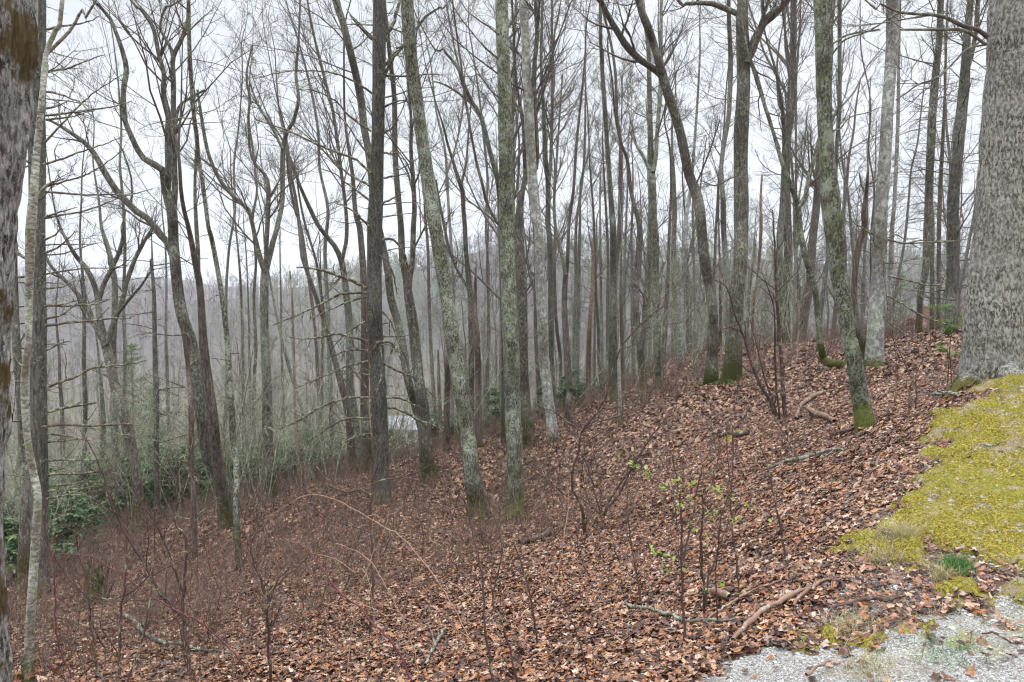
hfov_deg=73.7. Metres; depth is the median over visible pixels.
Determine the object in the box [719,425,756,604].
shoot
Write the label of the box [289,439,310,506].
shoot
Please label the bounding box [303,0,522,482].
forked tree
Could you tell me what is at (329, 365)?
woodland tree
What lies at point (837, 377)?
shoot
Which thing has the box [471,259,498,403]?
woodland tree
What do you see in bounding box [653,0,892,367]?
crooked tree
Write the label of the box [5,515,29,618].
shoot
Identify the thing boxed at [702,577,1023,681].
gravel path
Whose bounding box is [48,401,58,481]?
woodland tree
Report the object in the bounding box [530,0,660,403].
woodland tree
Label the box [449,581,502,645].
cane
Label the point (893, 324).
shoot
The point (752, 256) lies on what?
woodland tree
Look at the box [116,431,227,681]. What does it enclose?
shoot
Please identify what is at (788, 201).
woodland tree
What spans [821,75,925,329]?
woodland tree
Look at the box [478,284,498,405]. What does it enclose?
woodland tree
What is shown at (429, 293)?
woodland tree
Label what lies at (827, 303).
woodland tree
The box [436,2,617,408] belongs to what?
woodland tree
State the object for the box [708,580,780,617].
fallen branch
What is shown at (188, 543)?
shoot
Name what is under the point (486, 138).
leaning tree
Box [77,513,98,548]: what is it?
shoot
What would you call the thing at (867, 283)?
woodland tree
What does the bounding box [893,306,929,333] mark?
cabin
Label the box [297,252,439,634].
sapling
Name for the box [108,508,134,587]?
shoot
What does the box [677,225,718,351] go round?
woodland tree
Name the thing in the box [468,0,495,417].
woodland tree
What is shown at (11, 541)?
evergreen shrub
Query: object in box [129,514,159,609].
shoot
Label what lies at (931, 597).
dry grass
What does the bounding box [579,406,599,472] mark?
shoot
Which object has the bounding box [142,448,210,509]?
evergreen shrub
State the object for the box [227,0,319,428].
woodland tree
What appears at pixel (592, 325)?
woodland tree
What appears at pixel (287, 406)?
woodland tree
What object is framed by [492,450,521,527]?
shoot
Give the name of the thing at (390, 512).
shoot
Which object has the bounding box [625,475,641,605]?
shoot
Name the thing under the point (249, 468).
evergreen shrub
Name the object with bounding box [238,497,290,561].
shoot
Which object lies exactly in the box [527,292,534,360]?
woodland tree
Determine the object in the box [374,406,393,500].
shoot
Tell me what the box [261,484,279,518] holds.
shoot
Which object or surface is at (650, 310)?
woodland tree
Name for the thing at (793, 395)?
shoot
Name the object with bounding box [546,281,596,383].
woodland tree
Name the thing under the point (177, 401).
woodland tree
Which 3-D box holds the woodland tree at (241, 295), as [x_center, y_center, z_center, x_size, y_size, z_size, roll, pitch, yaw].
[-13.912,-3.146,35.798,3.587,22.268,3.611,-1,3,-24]
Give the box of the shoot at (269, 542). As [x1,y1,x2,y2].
[264,517,279,567]
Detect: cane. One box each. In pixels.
[60,553,251,681]
[266,494,470,646]
[294,535,412,681]
[312,553,379,659]
[327,543,418,672]
[347,506,402,677]
[397,552,434,663]
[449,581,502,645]
[450,625,502,681]
[536,486,568,619]
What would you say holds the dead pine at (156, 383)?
on the ground at (147, 352)
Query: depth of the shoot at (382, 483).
9.63 m
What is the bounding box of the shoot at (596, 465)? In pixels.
[589,401,616,541]
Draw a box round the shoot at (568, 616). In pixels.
[530,572,587,675]
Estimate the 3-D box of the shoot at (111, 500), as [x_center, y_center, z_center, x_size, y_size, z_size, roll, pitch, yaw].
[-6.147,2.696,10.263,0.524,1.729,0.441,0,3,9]
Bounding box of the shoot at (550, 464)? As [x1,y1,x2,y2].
[539,454,590,577]
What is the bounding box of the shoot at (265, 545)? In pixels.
[251,511,268,583]
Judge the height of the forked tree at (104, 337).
11.996 m
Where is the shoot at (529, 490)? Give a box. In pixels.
[516,451,541,537]
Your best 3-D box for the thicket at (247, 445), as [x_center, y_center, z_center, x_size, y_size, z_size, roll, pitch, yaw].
[-7.881,4.260,30.626,56.503,20.202,39.269,0,3,0]
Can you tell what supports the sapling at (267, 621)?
on the ground at (147, 352)
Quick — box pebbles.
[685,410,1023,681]
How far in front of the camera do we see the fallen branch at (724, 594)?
4.29 m
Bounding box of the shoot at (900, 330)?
[874,251,919,414]
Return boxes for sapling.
[14,500,81,677]
[47,404,212,678]
[75,440,198,677]
[84,534,106,673]
[235,531,323,681]
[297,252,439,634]
[443,462,499,681]
[471,465,527,681]
[605,448,705,643]
[686,416,771,613]
[713,276,775,416]
[744,193,801,418]
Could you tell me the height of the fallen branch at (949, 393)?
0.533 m
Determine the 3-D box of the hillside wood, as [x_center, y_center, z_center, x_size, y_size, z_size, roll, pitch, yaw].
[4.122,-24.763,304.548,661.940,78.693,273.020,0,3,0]
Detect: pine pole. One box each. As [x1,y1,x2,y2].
[3,384,29,508]
[88,366,110,446]
[547,306,563,411]
[594,192,639,368]
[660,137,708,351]
[714,166,747,343]
[825,155,865,317]
[831,73,887,331]
[858,69,936,328]
[913,64,985,310]
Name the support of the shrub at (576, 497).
on the ground at (147, 352)
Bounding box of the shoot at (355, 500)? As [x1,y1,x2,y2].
[343,479,365,540]
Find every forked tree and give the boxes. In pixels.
[23,147,165,532]
[45,0,253,525]
[157,0,371,500]
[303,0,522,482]
[372,0,492,428]
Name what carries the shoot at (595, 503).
on the ground at (147, 352)
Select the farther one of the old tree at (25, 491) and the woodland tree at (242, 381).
the woodland tree at (242, 381)
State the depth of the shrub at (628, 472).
8.71 m
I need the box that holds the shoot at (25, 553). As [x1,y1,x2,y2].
[12,533,44,630]
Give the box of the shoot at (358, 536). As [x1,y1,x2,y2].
[339,493,383,599]
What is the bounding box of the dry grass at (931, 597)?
[685,390,1023,681]
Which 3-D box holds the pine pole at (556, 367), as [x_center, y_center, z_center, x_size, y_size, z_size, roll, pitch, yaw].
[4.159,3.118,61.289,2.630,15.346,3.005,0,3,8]
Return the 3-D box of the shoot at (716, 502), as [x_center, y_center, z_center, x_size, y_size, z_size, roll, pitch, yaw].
[1.137,0.980,3.836,0.212,1.452,0.406,-2,3,-35]
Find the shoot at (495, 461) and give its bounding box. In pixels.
[484,436,501,502]
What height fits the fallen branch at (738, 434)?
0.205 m
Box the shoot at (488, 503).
[478,479,500,517]
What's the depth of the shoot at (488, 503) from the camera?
10.12 m
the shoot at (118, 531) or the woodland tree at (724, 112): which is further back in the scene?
the woodland tree at (724, 112)
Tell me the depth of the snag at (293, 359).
26.18 m
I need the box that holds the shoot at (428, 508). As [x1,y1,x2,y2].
[412,479,443,555]
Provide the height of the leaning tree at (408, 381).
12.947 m
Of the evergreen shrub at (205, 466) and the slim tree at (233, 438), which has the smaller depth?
the slim tree at (233, 438)
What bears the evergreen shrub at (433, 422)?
on the ground at (147, 352)
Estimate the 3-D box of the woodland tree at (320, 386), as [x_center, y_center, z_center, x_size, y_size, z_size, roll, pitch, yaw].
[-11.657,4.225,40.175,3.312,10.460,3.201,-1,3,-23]
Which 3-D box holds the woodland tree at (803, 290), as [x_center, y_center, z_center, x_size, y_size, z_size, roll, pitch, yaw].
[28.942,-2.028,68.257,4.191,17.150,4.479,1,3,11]
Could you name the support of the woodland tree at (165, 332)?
on the ground at (147, 352)
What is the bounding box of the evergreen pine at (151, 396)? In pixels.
[138,387,171,454]
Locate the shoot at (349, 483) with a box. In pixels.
[326,450,358,538]
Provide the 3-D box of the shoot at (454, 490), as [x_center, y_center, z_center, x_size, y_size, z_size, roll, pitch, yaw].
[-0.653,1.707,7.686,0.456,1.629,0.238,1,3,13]
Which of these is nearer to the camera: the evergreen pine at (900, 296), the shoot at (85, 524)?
the shoot at (85, 524)
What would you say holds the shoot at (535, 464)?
on the ground at (147, 352)
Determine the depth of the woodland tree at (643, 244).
54.59 m
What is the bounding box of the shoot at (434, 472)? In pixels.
[424,447,439,512]
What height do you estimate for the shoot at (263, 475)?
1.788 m
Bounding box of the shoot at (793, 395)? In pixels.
[777,369,808,418]
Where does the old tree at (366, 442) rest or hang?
on the ground at (147, 352)
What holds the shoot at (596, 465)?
on the ground at (147, 352)
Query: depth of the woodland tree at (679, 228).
60.79 m
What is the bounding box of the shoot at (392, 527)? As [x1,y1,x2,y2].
[378,483,400,574]
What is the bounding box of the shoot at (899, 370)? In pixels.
[891,333,914,408]
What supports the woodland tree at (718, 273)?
on the ground at (147, 352)
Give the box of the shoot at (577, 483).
[568,467,587,513]
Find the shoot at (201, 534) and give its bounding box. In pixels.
[170,471,220,628]
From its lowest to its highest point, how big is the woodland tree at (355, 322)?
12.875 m
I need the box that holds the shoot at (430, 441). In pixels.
[424,408,449,511]
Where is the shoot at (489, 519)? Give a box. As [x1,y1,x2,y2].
[474,493,503,538]
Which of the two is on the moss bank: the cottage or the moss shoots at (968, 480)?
the moss shoots at (968, 480)
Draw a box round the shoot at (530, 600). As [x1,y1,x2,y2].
[505,540,538,642]
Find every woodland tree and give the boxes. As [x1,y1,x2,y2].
[10,206,95,490]
[17,206,133,500]
[48,400,73,461]
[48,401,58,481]
[50,103,151,480]
[67,382,95,447]
[105,0,160,467]
[131,145,180,444]
[161,376,187,442]
[193,1,278,449]
[197,164,257,452]
[211,134,311,442]
[212,75,281,453]
[214,0,250,453]
[223,333,257,450]
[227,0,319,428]
[241,325,291,434]
[258,146,308,445]
[267,0,364,466]
[274,385,293,447]
[293,330,339,434]
[293,370,315,441]
[298,370,314,434]
[305,187,360,450]
[324,369,343,443]
[330,211,404,405]
[369,345,404,422]
[387,153,462,420]
[397,1,486,425]
[402,0,569,370]
[409,230,499,424]
[426,307,456,421]
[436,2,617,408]
[438,286,483,410]
[463,317,493,398]
[464,118,521,408]
[467,0,609,386]
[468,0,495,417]
[470,148,525,428]
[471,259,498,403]
[477,257,530,386]
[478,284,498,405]
[480,164,545,352]
[489,216,535,387]
[490,0,598,400]
[514,187,723,429]
[517,0,637,407]
[517,94,584,410]
[525,35,646,393]
[527,95,644,387]
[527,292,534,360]
[527,303,534,385]
[528,243,596,374]
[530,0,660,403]
[541,0,600,386]
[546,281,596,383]
[554,296,584,384]
[557,261,600,375]
[565,231,626,382]
[567,139,615,397]
[571,69,647,391]
[576,53,687,371]
[580,283,609,380]
[581,140,623,375]
[585,63,646,330]
[588,0,677,387]
[591,0,722,391]
[591,67,720,368]
[596,0,655,376]
[597,85,662,380]
[604,155,681,342]
[604,240,652,382]
[607,22,695,361]
[626,248,663,362]
[636,0,752,369]
[642,0,726,356]
[643,260,670,336]
[659,142,747,354]
[659,200,711,344]
[668,10,800,344]
[675,127,733,345]
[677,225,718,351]
[688,229,723,344]
[692,171,770,333]
[692,225,743,332]
[696,227,730,330]
[702,0,815,342]
[711,84,848,341]
[716,198,777,332]
[728,231,773,338]
[742,219,769,342]
[745,261,774,337]
[748,211,802,342]
[754,68,841,339]
[759,220,802,340]
[766,0,907,340]
[783,241,823,339]
[793,197,848,337]
[806,52,884,335]
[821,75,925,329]
[822,210,869,327]
[829,155,905,308]
[846,184,911,315]
[848,114,923,307]
[862,1,978,309]
[866,175,916,332]
[884,238,914,321]
[893,202,963,313]
[918,160,970,318]
[920,110,974,323]
[927,176,969,319]
[935,148,975,323]
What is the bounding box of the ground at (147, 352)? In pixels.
[5,244,1022,681]
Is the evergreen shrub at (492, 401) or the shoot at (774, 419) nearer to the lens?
the shoot at (774, 419)
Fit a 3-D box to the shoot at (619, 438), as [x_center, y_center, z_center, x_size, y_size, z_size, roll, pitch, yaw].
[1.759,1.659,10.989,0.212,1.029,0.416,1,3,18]
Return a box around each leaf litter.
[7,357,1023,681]
[28,323,1023,571]
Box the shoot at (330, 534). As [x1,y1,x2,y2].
[310,492,349,567]
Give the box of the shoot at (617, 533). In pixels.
[604,495,639,594]
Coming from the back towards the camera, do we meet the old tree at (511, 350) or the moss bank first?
the old tree at (511, 350)
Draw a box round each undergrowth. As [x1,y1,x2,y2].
[5,355,959,676]
[9,291,1023,547]
[10,532,772,681]
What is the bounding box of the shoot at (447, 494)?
[437,472,457,512]
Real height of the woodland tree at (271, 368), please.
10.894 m
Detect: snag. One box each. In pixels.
[128,319,223,559]
[287,270,306,482]
[437,350,442,440]
[441,342,450,451]
[473,260,483,447]
[564,386,572,425]
[567,238,598,404]
[744,174,791,345]
[795,286,800,341]
[850,162,890,317]
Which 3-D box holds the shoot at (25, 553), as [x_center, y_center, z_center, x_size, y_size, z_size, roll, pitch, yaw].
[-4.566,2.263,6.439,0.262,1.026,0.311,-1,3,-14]
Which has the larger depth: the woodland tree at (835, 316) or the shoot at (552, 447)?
the woodland tree at (835, 316)
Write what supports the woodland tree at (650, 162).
on the ground at (147, 352)
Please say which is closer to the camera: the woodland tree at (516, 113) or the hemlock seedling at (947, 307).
the hemlock seedling at (947, 307)
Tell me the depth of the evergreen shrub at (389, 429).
26.43 m
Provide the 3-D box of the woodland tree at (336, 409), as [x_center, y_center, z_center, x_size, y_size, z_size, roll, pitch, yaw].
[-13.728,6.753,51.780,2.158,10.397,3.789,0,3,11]
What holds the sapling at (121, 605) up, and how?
on the ground at (147, 352)
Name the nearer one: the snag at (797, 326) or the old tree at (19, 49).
the old tree at (19, 49)
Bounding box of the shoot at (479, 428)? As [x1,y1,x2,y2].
[476,418,486,450]
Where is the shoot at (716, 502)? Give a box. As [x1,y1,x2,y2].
[685,390,739,623]
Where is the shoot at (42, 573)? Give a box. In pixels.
[12,543,66,605]
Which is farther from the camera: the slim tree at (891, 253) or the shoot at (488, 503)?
the slim tree at (891, 253)
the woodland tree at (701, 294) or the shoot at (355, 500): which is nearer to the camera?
the shoot at (355, 500)
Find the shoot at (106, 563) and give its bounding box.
[75,530,135,594]
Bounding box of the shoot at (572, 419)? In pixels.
[567,394,591,467]
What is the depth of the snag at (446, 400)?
17.78 m
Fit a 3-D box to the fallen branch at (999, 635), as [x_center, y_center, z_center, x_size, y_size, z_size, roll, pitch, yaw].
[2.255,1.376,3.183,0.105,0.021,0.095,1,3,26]
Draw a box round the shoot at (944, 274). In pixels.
[915,256,953,407]
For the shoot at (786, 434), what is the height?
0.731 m
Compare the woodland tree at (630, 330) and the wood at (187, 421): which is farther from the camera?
the wood at (187, 421)
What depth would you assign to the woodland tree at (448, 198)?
39.22 m
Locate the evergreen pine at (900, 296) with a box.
[892,275,916,322]
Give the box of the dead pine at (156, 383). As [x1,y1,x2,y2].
[116,236,223,524]
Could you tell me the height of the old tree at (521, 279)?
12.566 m
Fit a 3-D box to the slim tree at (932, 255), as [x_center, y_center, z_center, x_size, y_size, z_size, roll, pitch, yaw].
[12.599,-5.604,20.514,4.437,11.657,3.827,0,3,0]
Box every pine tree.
[6,0,163,597]
[246,0,444,505]
[845,0,980,332]
[894,0,988,334]
[896,0,986,329]
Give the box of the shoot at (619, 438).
[616,416,627,469]
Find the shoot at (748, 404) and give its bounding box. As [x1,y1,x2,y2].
[738,380,761,425]
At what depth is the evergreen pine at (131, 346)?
62.16 m
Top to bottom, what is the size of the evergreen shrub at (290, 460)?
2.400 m
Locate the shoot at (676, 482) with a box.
[666,442,689,525]
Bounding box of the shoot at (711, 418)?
[701,392,720,441]
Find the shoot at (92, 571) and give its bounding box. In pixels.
[74,522,119,631]
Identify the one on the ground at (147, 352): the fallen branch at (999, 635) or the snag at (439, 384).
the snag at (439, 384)
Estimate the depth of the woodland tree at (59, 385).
26.53 m
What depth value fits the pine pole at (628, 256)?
43.09 m
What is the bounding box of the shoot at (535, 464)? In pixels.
[526,434,550,498]
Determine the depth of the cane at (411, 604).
4.17 m
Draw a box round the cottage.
[388,416,433,448]
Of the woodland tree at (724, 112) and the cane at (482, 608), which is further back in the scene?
the woodland tree at (724, 112)
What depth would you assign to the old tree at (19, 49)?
3.28 m
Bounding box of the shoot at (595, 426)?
[588,392,605,467]
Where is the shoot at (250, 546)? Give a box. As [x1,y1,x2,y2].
[236,520,264,572]
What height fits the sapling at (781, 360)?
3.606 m
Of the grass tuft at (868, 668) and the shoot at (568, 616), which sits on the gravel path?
the grass tuft at (868, 668)
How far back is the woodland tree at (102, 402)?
23.24 m
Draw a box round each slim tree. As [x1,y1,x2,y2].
[134,0,333,567]
[653,0,813,348]
[667,20,773,346]
[766,0,876,352]
[795,1,848,208]
[860,0,946,281]
[873,0,986,329]
[877,0,986,336]
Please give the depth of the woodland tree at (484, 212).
27.94 m
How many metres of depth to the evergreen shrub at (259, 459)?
29.81 m
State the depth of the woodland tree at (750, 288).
54.07 m
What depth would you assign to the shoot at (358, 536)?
6.18 m
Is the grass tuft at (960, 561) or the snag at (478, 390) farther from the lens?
the snag at (478, 390)
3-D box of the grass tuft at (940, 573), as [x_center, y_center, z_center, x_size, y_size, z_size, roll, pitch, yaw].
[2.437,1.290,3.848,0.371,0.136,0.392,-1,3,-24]
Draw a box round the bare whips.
[5,319,1023,681]
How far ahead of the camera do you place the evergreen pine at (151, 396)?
74.24 m
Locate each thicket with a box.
[3,163,898,532]
[10,337,791,449]
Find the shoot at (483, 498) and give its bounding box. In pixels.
[464,457,493,547]
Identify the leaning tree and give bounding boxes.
[67,0,273,531]
[204,0,367,474]
[225,0,420,478]
[385,0,490,521]
[398,0,521,447]
[414,0,512,442]
[568,0,719,384]
[813,0,932,431]
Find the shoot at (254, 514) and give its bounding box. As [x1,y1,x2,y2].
[247,486,260,559]
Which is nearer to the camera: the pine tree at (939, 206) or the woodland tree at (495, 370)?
the pine tree at (939, 206)
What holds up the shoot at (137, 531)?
on the ground at (147, 352)
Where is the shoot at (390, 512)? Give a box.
[369,487,395,565]
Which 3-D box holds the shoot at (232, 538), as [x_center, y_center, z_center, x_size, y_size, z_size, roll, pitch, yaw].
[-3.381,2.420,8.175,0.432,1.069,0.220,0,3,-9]
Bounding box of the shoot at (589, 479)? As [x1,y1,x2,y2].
[581,435,595,534]
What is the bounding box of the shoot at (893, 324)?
[882,274,898,382]
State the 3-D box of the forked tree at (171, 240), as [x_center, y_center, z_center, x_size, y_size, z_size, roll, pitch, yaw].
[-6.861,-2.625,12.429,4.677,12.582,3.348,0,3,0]
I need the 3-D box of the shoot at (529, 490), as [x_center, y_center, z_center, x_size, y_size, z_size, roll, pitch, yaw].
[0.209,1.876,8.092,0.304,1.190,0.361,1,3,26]
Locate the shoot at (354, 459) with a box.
[350,419,365,497]
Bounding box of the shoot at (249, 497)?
[236,448,269,565]
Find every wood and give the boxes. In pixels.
[9,225,969,409]
[13,382,494,471]
[18,256,960,299]
[528,289,963,407]
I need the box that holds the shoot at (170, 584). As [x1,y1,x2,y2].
[123,502,195,681]
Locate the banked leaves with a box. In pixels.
[9,328,1001,681]
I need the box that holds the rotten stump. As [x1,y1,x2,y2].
[82,553,113,604]
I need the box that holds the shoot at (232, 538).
[215,500,244,583]
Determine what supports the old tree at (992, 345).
on the ground at (147, 352)
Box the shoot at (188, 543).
[179,516,197,568]
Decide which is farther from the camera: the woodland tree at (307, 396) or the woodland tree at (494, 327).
the woodland tree at (494, 327)
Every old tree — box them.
[0,0,38,681]
[8,215,169,594]
[49,12,183,529]
[185,0,401,465]
[293,0,408,471]
[418,0,524,518]
[462,0,590,448]
[655,0,795,386]
[710,0,842,343]
[801,0,1023,399]
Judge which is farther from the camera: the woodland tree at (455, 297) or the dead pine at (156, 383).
the woodland tree at (455, 297)
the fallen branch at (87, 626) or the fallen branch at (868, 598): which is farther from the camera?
the fallen branch at (87, 626)
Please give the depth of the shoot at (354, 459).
11.15 m
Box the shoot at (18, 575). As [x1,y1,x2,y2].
[5,528,27,620]
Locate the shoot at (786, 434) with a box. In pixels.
[778,408,793,460]
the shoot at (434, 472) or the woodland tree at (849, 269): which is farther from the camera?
the woodland tree at (849, 269)
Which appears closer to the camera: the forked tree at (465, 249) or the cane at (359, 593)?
the cane at (359, 593)
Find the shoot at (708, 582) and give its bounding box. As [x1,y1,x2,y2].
[704,505,737,608]
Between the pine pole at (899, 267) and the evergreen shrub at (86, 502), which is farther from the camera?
the pine pole at (899, 267)
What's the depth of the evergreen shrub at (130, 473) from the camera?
25.86 m
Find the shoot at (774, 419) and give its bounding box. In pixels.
[747,366,800,462]
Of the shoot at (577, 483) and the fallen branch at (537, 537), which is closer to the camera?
the fallen branch at (537, 537)
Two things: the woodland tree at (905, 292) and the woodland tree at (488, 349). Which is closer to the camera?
the woodland tree at (488, 349)
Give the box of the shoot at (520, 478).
[513,451,527,505]
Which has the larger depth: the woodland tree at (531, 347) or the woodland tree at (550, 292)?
the woodland tree at (531, 347)
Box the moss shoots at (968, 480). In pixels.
[799,373,1023,650]
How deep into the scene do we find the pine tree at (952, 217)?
13.25 m
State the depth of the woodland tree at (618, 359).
13.05 m
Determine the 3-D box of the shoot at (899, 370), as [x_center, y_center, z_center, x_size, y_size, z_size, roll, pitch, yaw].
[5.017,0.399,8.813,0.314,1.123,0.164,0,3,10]
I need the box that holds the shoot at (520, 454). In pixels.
[498,415,523,521]
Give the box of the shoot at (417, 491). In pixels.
[402,425,436,563]
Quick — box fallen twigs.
[9,364,1023,681]
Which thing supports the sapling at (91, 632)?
on the ground at (147, 352)
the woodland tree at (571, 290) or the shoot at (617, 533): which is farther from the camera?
the woodland tree at (571, 290)
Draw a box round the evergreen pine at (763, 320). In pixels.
[758,305,773,340]
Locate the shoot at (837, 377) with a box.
[831,356,844,405]
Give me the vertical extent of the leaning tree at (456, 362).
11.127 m
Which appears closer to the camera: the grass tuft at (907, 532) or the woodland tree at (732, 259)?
the grass tuft at (907, 532)
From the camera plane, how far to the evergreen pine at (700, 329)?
114.79 m
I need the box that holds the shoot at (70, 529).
[41,512,122,659]
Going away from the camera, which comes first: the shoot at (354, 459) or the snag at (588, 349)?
the shoot at (354, 459)
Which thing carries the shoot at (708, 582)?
on the ground at (147, 352)
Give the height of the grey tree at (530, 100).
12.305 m
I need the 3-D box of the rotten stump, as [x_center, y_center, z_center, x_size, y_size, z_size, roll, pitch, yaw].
[-4.959,2.855,8.135,0.351,0.653,0.299,1,3,26]
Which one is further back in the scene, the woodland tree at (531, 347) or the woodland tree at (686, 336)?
the woodland tree at (531, 347)
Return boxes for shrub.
[3,467,87,529]
[3,515,81,586]
[30,497,86,533]
[48,442,153,521]
[49,496,122,530]
[49,507,105,551]
[84,453,153,507]
[101,424,240,520]
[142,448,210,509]
[173,439,241,492]
[208,442,282,493]
[240,444,294,486]
[246,433,348,487]
[255,420,361,470]
[341,428,418,466]
[430,408,487,443]
[450,384,544,435]
[517,280,689,534]
[527,410,681,519]
[538,369,607,411]
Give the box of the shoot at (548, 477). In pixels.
[545,436,553,520]
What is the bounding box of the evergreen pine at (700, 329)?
[684,309,703,350]
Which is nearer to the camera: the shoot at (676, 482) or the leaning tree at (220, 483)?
the shoot at (676, 482)
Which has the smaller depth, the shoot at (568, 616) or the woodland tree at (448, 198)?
the shoot at (568, 616)
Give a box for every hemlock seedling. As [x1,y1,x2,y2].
[927,302,963,390]
[931,343,960,383]
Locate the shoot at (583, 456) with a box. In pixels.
[554,399,592,533]
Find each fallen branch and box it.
[51,602,118,628]
[338,487,367,496]
[424,622,445,665]
[518,527,553,543]
[624,584,735,624]
[705,587,731,598]
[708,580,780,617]
[719,431,749,437]
[731,585,811,640]
[769,445,845,468]
[792,577,840,606]
[795,390,825,418]
[805,659,830,675]
[806,407,835,422]
[830,586,905,609]
[832,426,853,435]
[920,380,960,396]
[979,441,1002,446]
[982,631,1010,642]
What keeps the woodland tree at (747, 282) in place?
on the ground at (147, 352)
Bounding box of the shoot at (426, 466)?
[417,427,430,507]
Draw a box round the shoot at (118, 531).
[108,482,132,579]
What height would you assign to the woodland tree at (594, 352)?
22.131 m
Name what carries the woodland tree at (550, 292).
on the ground at (147, 352)
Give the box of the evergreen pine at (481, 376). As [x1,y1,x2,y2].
[474,360,492,401]
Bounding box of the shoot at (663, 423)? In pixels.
[650,386,671,467]
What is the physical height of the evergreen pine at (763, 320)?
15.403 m
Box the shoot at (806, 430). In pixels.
[785,397,826,454]
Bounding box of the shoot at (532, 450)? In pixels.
[528,424,540,482]
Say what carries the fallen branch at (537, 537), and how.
on the ground at (147, 352)
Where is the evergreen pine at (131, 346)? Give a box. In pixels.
[108,342,152,451]
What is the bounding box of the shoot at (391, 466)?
[386,442,397,508]
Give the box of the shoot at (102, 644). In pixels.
[26,510,109,652]
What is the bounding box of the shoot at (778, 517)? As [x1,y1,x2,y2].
[758,445,785,558]
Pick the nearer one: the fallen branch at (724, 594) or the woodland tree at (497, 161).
the fallen branch at (724, 594)
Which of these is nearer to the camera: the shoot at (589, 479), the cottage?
the shoot at (589, 479)
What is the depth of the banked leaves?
9.41 m
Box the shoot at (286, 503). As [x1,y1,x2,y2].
[279,482,291,533]
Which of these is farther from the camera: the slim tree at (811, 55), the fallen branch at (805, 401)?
the slim tree at (811, 55)
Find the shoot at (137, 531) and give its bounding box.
[130,512,145,569]
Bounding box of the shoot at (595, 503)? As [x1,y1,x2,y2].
[575,459,617,560]
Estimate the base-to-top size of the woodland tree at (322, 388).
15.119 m
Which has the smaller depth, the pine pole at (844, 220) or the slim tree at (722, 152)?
the slim tree at (722, 152)
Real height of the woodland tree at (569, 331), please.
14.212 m
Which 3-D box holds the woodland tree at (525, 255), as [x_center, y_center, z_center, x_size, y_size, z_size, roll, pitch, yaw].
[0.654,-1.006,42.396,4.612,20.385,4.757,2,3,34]
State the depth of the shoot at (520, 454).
10.16 m
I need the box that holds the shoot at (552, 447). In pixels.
[545,414,563,490]
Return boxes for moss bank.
[789,373,1023,653]
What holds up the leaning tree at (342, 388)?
on the ground at (147, 352)
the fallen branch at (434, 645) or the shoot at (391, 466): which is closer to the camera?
the fallen branch at (434, 645)
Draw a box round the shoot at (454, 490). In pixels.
[443,422,467,551]
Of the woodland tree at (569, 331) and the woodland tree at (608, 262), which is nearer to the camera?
the woodland tree at (608, 262)
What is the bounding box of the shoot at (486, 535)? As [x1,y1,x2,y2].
[467,460,502,614]
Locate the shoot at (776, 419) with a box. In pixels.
[764,392,787,453]
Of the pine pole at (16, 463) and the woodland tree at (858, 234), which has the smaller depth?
the pine pole at (16, 463)
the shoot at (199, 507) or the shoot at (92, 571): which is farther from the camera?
the shoot at (199, 507)
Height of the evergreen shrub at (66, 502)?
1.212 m
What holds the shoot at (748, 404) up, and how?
on the ground at (147, 352)
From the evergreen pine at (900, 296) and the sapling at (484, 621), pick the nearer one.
the sapling at (484, 621)
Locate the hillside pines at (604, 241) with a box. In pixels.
[346,227,969,336]
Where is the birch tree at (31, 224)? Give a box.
[17,0,106,681]
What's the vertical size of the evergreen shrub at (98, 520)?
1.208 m
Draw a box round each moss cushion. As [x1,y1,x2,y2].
[724,430,742,440]
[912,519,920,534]
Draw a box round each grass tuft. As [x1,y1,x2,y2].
[813,602,909,642]
[818,637,916,681]
[837,539,913,571]
[852,507,936,547]
[906,626,1007,681]
[912,555,976,581]
[929,548,981,577]
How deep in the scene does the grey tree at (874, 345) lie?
11.81 m
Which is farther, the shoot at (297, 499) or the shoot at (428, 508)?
the shoot at (297, 499)
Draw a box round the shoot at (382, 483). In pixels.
[375,449,384,528]
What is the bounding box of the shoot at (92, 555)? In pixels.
[81,518,114,625]
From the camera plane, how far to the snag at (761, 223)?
21.24 m
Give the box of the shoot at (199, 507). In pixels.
[196,477,214,553]
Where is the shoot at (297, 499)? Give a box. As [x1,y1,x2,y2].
[281,448,302,550]
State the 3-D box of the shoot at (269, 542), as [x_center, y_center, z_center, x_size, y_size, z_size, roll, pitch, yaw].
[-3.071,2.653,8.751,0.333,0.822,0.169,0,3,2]
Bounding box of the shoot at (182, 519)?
[157,461,194,596]
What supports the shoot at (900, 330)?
on the ground at (147, 352)
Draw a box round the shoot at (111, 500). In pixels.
[85,469,124,568]
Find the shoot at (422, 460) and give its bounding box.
[412,432,433,500]
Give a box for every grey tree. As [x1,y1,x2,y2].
[417,0,579,442]
[779,0,962,370]
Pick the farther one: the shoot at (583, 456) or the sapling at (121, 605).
the shoot at (583, 456)
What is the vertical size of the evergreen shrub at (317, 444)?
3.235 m
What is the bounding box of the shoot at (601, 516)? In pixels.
[589,468,619,559]
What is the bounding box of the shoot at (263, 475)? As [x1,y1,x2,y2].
[251,437,272,529]
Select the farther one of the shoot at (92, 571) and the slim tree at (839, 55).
the slim tree at (839, 55)
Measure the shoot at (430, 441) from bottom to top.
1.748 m
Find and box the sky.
[17,0,988,287]
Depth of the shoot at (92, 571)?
6.31 m

